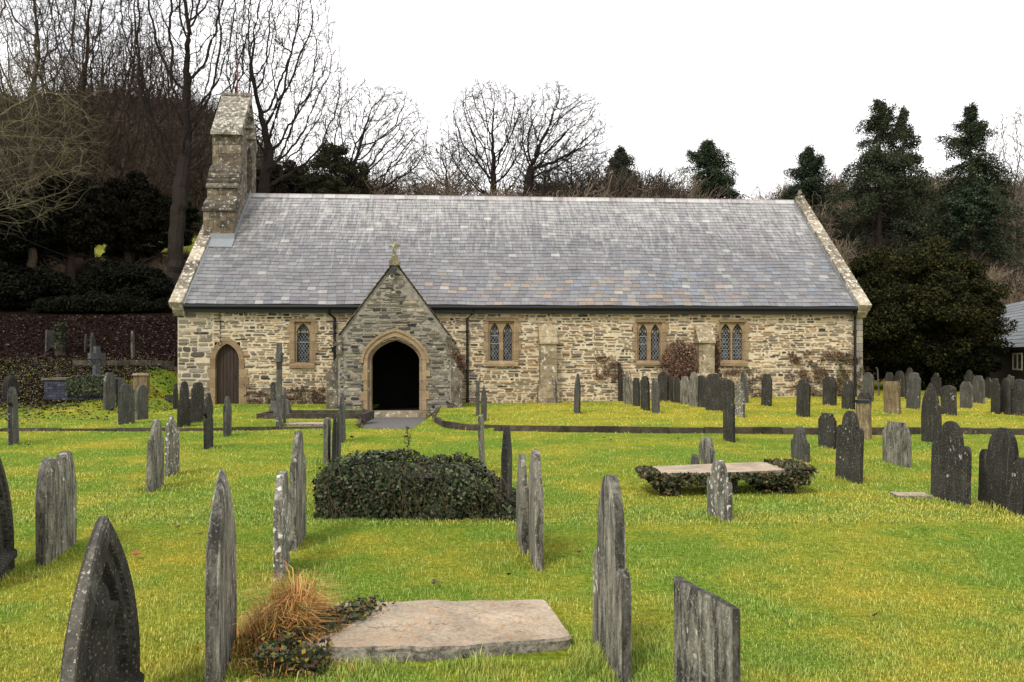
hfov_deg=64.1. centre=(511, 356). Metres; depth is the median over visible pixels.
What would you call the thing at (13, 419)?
gravestone
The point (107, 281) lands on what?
laurel thicket
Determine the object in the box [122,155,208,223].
bare shrub
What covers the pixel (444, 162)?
bare tree
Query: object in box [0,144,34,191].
bare shrub
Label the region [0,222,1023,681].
ground
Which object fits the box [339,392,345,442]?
gravestone
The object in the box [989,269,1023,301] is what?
bare shrub
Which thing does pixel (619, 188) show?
bare shrub
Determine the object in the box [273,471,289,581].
gravestone
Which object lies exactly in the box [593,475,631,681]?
gravestone
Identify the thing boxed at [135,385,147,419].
gravestone
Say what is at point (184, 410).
gravestone
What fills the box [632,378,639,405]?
gravestone
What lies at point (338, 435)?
gravestone
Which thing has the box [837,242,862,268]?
bare shrub
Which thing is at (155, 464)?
gravestone
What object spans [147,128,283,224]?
bare shrub
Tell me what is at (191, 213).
evergreen tree
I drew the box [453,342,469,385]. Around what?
creeper
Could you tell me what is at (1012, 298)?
bare shrub
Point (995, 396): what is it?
gravestone
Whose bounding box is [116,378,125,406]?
gravestone
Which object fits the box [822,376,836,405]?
gravestone
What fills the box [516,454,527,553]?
gravestone
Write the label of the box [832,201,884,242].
bare shrub
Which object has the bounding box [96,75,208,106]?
bare shrub
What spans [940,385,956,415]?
gravestone
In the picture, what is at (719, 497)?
gravestone
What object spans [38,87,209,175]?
bare shrub
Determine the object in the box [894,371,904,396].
gravestone
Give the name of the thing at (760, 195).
bare tree
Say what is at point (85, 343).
gravestone
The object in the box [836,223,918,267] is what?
bare shrub
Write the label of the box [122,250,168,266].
bare shrub
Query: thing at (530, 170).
bare tree
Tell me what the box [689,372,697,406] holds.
gravestone
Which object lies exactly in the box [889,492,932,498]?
ledger slab
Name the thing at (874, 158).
conifer
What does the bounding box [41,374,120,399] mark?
brick tomb
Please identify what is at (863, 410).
gravestone
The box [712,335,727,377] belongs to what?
creeper
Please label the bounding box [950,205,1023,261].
bare shrub
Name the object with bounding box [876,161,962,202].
bare shrub
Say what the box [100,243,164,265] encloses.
holly bush
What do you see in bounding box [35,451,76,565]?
gravestone
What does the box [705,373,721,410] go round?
gravestone
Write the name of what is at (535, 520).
gravestone
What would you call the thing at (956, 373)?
holly bush
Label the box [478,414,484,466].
gravestone
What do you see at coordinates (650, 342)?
window
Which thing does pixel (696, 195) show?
bare shrub
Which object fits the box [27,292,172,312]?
hedge
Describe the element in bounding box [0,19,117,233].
bare tree
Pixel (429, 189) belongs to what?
bare shrub
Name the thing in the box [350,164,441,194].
bare shrub
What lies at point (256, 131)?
bare shrub
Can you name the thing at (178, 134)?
bare shrub
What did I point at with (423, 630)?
ledger slab
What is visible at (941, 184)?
bare tree
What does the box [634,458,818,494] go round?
table tomb
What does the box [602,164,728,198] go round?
bare shrub
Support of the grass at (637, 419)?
on the ground at (576, 544)
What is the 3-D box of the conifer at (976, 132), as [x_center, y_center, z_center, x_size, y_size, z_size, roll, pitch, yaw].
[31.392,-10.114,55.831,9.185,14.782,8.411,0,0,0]
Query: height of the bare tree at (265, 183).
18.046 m
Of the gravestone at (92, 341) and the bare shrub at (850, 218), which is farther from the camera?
the bare shrub at (850, 218)
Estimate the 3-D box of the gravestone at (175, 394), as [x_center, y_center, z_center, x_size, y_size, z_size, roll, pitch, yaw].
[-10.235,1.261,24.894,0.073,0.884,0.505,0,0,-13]
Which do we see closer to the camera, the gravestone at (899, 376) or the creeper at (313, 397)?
the creeper at (313, 397)
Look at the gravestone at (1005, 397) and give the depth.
20.70 m
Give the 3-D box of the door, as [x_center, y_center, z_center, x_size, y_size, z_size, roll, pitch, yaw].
[-9.538,0.646,27.524,0.767,2.208,0.097,0,0,-4]
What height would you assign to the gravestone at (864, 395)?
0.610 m
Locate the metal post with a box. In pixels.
[876,367,879,395]
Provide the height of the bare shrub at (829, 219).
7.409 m
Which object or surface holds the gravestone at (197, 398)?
on the ground at (576, 544)
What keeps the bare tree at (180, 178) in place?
on the ground at (576, 544)
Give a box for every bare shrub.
[0,133,26,181]
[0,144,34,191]
[1,95,64,174]
[5,81,141,123]
[15,101,165,195]
[25,93,177,189]
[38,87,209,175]
[39,112,212,185]
[39,248,111,282]
[39,254,98,268]
[46,115,201,208]
[63,253,103,279]
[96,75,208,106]
[121,96,212,119]
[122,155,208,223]
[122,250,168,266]
[131,95,263,145]
[132,102,281,165]
[132,125,282,213]
[144,258,167,272]
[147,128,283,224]
[149,257,187,272]
[159,87,282,163]
[161,246,189,262]
[190,141,370,238]
[280,147,408,193]
[282,158,412,194]
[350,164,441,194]
[373,152,526,196]
[443,174,643,197]
[463,179,589,196]
[482,181,543,196]
[506,155,601,196]
[510,176,605,196]
[528,170,641,197]
[543,148,682,196]
[574,178,632,197]
[575,172,640,196]
[576,183,672,197]
[583,159,714,198]
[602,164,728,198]
[618,186,665,197]
[635,178,756,198]
[656,186,730,198]
[747,170,844,201]
[774,166,870,205]
[809,187,891,247]
[814,206,853,253]
[823,223,847,260]
[827,192,891,244]
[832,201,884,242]
[832,235,870,263]
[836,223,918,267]
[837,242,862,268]
[839,193,926,212]
[867,232,948,252]
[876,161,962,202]
[883,176,1004,213]
[883,214,1019,252]
[938,168,1023,202]
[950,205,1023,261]
[950,247,990,261]
[961,268,1022,303]
[964,191,1023,255]
[978,251,1023,286]
[982,260,1023,303]
[983,263,1023,302]
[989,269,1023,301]
[991,253,1023,288]
[996,282,1022,304]
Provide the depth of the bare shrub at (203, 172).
66.77 m
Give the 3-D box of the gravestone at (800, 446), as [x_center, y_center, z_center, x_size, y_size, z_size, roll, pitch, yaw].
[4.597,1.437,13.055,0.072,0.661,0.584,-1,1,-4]
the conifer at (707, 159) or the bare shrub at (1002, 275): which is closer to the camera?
the bare shrub at (1002, 275)
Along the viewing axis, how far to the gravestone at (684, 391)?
25.26 m
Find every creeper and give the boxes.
[242,376,325,403]
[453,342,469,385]
[585,348,623,391]
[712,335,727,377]
[720,359,769,397]
[783,343,858,396]
[834,347,866,396]
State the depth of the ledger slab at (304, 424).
18.62 m
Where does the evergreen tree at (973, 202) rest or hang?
on the ground at (576, 544)
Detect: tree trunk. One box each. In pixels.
[84,248,94,272]
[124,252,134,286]
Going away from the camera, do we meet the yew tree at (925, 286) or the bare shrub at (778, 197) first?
the yew tree at (925, 286)
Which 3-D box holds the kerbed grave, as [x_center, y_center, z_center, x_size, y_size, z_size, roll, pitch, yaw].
[-5.141,1.569,21.604,2.771,0.230,1.400,0,0,0]
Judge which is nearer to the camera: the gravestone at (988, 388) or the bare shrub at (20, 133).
the gravestone at (988, 388)
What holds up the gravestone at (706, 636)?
on the ground at (576, 544)
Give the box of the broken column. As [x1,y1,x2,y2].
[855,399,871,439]
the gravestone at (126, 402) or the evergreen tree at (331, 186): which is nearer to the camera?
the gravestone at (126, 402)
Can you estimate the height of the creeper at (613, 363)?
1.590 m
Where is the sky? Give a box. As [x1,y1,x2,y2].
[0,0,1023,199]
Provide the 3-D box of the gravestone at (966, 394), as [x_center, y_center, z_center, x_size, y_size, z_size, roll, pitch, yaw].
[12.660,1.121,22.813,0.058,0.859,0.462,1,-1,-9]
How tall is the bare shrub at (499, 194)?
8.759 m
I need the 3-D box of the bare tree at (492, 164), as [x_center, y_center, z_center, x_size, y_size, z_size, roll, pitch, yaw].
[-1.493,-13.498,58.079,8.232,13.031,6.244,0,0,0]
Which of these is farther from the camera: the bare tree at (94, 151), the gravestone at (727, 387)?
the bare tree at (94, 151)
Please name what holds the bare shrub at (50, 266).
on the ground at (576, 544)
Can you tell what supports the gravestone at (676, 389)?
on the ground at (576, 544)
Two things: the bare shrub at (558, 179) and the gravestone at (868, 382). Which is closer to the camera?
the gravestone at (868, 382)
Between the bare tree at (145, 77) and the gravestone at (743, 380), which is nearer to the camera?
the gravestone at (743, 380)
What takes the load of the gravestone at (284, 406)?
on the ground at (576, 544)
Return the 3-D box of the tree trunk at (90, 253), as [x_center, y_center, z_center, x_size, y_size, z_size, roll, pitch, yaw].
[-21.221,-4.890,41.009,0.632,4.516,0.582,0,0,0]
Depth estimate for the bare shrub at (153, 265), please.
43.18 m
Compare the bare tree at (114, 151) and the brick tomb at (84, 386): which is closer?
the brick tomb at (84, 386)
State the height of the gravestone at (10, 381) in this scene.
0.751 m
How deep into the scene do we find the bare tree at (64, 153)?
59.59 m
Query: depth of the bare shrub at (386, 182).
54.53 m
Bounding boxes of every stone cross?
[88,346,105,374]
[275,343,282,426]
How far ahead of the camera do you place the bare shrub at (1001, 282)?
50.34 m
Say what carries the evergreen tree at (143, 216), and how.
on the ground at (576, 544)
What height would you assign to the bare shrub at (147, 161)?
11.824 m
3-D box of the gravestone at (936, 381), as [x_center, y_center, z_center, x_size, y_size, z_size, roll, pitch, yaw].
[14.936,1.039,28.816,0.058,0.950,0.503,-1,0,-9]
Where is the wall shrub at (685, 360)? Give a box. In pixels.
[651,331,702,383]
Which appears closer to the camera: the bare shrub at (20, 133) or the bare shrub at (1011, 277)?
the bare shrub at (1011, 277)
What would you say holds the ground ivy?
on the ground at (576, 544)
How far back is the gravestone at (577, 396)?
21.23 m
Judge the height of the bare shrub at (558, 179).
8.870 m
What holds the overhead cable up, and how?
attached to the church
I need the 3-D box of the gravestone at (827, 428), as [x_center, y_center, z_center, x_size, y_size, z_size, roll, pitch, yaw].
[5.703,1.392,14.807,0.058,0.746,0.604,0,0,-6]
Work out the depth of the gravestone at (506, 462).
8.46 m
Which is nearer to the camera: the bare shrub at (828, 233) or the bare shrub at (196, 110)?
the bare shrub at (828, 233)
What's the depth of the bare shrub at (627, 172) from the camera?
57.13 m
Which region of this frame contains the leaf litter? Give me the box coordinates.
[0,314,177,423]
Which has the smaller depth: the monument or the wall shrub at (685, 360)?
the monument
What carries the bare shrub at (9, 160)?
on the ground at (576, 544)
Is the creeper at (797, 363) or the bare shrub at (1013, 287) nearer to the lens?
the creeper at (797, 363)
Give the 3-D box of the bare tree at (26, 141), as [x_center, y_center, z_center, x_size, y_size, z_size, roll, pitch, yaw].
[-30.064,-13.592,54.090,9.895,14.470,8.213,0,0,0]
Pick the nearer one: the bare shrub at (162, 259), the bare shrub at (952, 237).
the bare shrub at (162, 259)
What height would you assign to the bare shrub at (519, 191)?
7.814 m
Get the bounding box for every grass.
[0,358,1023,434]
[0,421,1023,525]
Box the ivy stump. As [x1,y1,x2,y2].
[52,321,68,355]
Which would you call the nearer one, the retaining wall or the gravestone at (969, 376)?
the retaining wall
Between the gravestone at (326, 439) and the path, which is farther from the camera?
the path
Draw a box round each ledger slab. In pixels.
[283,422,322,425]
[302,599,571,664]
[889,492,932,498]
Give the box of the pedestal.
[132,373,150,393]
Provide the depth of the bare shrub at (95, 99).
73.45 m
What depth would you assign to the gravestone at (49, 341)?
31.24 m
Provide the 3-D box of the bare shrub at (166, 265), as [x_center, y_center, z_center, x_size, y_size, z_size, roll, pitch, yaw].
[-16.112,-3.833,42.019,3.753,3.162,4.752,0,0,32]
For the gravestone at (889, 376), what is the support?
on the ground at (576, 544)
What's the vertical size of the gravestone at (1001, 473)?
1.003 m
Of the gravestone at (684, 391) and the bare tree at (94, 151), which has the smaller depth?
the gravestone at (684, 391)
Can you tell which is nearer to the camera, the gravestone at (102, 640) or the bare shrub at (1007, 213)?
the gravestone at (102, 640)
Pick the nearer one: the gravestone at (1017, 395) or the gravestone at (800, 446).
the gravestone at (800, 446)
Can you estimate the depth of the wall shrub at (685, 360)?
28.01 m
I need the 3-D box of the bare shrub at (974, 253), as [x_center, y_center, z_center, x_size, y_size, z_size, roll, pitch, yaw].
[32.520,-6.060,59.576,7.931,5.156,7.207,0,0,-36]
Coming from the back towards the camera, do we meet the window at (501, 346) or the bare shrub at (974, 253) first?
the bare shrub at (974, 253)
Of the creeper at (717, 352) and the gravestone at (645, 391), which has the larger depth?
the creeper at (717, 352)
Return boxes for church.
[168,56,871,416]
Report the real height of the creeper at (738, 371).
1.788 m
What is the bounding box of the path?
[362,417,426,428]
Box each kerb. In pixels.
[0,409,364,431]
[432,407,1023,434]
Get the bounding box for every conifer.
[602,142,640,183]
[677,137,748,198]
[776,142,848,238]
[825,98,950,257]
[861,105,940,243]
[898,100,1023,276]
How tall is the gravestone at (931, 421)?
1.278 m
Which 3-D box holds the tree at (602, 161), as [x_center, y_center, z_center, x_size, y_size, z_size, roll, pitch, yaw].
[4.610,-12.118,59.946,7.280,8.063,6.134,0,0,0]
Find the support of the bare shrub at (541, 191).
on the ground at (576, 544)
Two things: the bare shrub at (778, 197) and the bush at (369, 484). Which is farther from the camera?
the bare shrub at (778, 197)
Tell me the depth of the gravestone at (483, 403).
19.39 m
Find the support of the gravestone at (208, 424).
on the ground at (576, 544)
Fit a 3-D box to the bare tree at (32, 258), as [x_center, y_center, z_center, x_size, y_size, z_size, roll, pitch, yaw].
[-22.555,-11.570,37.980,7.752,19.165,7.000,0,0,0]
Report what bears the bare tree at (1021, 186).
on the ground at (576, 544)
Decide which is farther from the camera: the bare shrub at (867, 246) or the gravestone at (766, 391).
the bare shrub at (867, 246)
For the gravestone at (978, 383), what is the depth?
24.76 m
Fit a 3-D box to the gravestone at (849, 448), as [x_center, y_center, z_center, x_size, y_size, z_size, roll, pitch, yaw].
[4.538,1.252,11.005,0.058,1.055,0.664,2,0,-5]
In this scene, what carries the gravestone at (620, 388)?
on the ground at (576, 544)
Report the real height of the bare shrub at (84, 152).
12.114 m
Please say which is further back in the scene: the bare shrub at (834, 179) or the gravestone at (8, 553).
the bare shrub at (834, 179)
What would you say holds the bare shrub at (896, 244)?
on the ground at (576, 544)
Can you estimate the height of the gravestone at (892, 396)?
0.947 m
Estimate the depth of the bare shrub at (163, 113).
76.52 m
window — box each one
[287,319,317,367]
[483,318,520,365]
[633,319,668,364]
[716,319,749,365]
[1012,353,1022,369]
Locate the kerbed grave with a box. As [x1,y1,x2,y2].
[257,410,373,422]
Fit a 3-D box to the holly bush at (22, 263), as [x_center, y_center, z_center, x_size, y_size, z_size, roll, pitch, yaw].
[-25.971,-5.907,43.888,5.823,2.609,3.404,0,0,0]
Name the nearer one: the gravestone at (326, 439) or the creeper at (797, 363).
the gravestone at (326, 439)
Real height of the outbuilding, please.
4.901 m
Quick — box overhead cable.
[0,228,173,280]
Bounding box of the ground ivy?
[250,594,395,678]
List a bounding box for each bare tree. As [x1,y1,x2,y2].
[0,0,116,267]
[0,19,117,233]
[0,44,135,192]
[2,109,51,190]
[7,0,165,260]
[22,109,117,188]
[53,104,137,175]
[54,8,189,203]
[86,56,152,101]
[97,102,198,197]
[105,0,261,285]
[121,42,200,110]
[150,84,259,231]
[161,83,211,121]
[215,0,354,192]
[312,75,437,194]
[395,134,497,194]
[435,76,541,194]
[505,77,614,196]
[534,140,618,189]
[748,182,776,199]
[909,162,959,232]
[981,105,1023,256]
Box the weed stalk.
[402,426,411,460]
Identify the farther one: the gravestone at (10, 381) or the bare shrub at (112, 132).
the bare shrub at (112, 132)
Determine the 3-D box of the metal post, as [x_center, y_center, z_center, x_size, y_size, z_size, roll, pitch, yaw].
[13.008,0.933,29.116,0.104,1.137,0.060,-3,0,0]
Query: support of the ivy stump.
on the ground at (576, 544)
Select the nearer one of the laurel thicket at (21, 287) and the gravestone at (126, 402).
the gravestone at (126, 402)
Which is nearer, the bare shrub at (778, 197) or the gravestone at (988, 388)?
the gravestone at (988, 388)
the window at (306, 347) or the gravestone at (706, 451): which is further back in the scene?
the window at (306, 347)
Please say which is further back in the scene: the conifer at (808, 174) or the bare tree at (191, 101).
the bare tree at (191, 101)
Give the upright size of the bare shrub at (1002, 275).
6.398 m
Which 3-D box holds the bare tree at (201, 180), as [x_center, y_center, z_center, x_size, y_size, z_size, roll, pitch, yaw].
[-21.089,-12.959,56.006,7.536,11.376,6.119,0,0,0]
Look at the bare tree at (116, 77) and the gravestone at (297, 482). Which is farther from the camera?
the bare tree at (116, 77)
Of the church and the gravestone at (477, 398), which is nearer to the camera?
the gravestone at (477, 398)
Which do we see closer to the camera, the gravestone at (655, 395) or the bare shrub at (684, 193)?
the gravestone at (655, 395)
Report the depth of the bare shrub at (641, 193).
55.35 m
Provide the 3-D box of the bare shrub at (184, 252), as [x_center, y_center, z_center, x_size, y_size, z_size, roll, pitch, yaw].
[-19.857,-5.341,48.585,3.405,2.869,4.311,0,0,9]
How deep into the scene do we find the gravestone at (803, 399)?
20.09 m
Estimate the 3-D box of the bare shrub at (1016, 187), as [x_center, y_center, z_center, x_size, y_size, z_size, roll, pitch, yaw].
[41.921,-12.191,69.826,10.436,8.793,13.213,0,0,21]
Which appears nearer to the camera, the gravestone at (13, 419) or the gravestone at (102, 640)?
the gravestone at (102, 640)
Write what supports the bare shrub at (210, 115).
on the ground at (576, 544)
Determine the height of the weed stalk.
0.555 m
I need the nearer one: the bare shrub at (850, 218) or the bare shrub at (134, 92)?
the bare shrub at (850, 218)
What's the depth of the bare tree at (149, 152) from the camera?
59.18 m
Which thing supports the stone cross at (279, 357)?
on the ground at (576, 544)
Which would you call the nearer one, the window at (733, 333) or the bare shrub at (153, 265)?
the window at (733, 333)
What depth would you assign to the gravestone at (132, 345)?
29.89 m
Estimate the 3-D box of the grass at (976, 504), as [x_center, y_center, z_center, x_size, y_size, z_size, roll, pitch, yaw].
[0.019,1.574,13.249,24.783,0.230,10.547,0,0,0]
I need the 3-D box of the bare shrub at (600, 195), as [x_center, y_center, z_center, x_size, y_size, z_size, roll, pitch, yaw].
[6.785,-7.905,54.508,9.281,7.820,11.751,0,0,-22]
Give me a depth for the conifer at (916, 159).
59.27 m
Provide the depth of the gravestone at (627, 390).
25.83 m
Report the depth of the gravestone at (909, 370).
27.15 m
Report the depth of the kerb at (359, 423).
18.05 m
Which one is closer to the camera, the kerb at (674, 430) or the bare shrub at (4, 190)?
the kerb at (674, 430)
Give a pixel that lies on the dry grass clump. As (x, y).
(297, 607)
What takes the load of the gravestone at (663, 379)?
on the ground at (576, 544)
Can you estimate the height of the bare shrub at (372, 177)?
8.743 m
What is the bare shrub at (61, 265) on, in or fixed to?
on the ground at (576, 544)
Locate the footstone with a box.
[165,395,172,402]
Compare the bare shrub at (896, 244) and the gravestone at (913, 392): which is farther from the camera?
the bare shrub at (896, 244)
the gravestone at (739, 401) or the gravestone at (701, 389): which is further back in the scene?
the gravestone at (701, 389)
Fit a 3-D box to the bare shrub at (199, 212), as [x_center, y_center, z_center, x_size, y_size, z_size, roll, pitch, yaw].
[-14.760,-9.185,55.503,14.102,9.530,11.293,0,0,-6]
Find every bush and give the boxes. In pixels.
[9,243,83,267]
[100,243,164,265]
[306,448,515,523]
[862,311,1014,389]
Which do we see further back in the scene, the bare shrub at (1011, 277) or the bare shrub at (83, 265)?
the bare shrub at (1011, 277)
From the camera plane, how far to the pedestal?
25.63 m
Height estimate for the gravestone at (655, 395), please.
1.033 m
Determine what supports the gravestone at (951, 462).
on the ground at (576, 544)
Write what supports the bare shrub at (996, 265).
on the ground at (576, 544)
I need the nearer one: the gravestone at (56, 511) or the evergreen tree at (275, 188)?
the gravestone at (56, 511)
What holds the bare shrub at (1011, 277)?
on the ground at (576, 544)
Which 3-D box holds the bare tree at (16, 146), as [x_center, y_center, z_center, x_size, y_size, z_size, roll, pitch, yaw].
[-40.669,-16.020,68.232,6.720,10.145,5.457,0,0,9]
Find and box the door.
[217,343,239,403]
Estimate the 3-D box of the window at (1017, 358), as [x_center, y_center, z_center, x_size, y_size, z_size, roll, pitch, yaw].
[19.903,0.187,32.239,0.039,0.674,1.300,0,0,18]
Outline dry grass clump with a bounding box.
[165,558,367,681]
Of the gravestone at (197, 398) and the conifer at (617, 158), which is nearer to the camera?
the gravestone at (197, 398)
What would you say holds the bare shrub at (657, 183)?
on the ground at (576, 544)
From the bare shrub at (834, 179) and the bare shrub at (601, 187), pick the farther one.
the bare shrub at (834, 179)
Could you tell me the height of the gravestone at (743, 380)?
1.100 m
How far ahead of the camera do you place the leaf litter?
30.34 m
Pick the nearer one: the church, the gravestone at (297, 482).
the gravestone at (297, 482)
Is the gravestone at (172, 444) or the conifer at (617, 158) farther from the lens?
the conifer at (617, 158)
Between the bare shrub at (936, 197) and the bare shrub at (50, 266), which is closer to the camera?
the bare shrub at (50, 266)
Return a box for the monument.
[269,382,291,412]
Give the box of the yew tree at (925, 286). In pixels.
[847,235,1018,375]
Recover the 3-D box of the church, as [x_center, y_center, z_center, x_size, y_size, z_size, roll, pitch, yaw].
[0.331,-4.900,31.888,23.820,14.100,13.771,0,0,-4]
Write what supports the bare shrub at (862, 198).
on the ground at (576, 544)
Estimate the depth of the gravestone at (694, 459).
12.14 m
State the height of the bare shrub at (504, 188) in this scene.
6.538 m
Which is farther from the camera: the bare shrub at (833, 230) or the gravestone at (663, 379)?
the bare shrub at (833, 230)
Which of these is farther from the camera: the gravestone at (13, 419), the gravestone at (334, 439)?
the gravestone at (13, 419)
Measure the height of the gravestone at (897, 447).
0.766 m
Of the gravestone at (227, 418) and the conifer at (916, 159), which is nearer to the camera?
the gravestone at (227, 418)
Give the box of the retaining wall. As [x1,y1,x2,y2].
[73,360,177,373]
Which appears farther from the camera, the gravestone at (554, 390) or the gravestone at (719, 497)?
the gravestone at (554, 390)
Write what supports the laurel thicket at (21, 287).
on the ground at (576, 544)
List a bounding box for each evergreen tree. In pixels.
[0,187,61,267]
[34,174,122,282]
[103,170,171,287]
[155,191,201,258]
[256,159,309,193]
[298,140,372,193]
[948,186,1002,266]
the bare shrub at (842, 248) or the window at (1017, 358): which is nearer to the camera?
the window at (1017, 358)
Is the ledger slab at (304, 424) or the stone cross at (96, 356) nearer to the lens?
the ledger slab at (304, 424)
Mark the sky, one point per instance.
(765, 80)
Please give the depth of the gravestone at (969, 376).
29.39 m
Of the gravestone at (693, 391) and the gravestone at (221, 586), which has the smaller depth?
the gravestone at (221, 586)
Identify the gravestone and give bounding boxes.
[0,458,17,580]
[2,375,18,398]
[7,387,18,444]
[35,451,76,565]
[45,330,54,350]
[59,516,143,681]
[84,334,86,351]
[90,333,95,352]
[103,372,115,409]
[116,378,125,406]
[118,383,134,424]
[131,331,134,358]
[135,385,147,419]
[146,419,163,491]
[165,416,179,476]
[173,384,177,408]
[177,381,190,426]
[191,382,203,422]
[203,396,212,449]
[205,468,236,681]
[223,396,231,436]
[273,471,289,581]
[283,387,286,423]
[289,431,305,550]
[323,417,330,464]
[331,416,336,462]
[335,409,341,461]
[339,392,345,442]
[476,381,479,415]
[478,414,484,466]
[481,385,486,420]
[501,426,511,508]
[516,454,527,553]
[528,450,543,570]
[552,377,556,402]
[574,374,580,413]
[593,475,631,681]
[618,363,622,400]
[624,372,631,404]
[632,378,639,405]
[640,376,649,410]
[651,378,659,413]
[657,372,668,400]
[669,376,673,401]
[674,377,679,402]
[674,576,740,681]
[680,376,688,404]
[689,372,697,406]
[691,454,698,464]
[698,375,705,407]
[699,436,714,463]
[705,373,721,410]
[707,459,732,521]
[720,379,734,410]
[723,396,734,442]
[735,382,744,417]
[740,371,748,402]
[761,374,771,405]
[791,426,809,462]
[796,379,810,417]
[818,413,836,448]
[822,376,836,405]
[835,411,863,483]
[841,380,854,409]
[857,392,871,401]
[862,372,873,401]
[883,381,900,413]
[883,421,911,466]
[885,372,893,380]
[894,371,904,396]
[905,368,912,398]
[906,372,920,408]
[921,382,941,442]
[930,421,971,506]
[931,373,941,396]
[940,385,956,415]
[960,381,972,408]
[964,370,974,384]
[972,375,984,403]
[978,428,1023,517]
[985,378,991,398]
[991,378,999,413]
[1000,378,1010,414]
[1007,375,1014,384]
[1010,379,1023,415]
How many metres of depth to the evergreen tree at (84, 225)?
39.35 m
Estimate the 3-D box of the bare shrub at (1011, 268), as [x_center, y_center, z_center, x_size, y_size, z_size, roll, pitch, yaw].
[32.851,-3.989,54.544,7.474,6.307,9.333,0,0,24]
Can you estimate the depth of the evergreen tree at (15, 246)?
37.18 m
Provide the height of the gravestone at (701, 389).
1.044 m
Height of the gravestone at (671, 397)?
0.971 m
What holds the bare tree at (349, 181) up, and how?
on the ground at (576, 544)
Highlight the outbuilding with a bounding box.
[975,301,1023,385]
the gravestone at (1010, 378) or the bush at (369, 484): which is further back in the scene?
the gravestone at (1010, 378)
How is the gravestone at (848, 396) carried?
on the ground at (576, 544)
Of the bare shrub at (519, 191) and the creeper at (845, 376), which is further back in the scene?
the bare shrub at (519, 191)
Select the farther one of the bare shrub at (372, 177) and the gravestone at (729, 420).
the bare shrub at (372, 177)
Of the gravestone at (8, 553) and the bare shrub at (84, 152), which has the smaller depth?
the gravestone at (8, 553)
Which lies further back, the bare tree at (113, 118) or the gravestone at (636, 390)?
the bare tree at (113, 118)
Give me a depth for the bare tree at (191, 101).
76.87 m
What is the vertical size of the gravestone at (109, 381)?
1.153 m
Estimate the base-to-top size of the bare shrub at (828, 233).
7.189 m
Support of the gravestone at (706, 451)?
on the ground at (576, 544)
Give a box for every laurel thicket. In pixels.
[0,261,83,308]
[70,259,174,303]

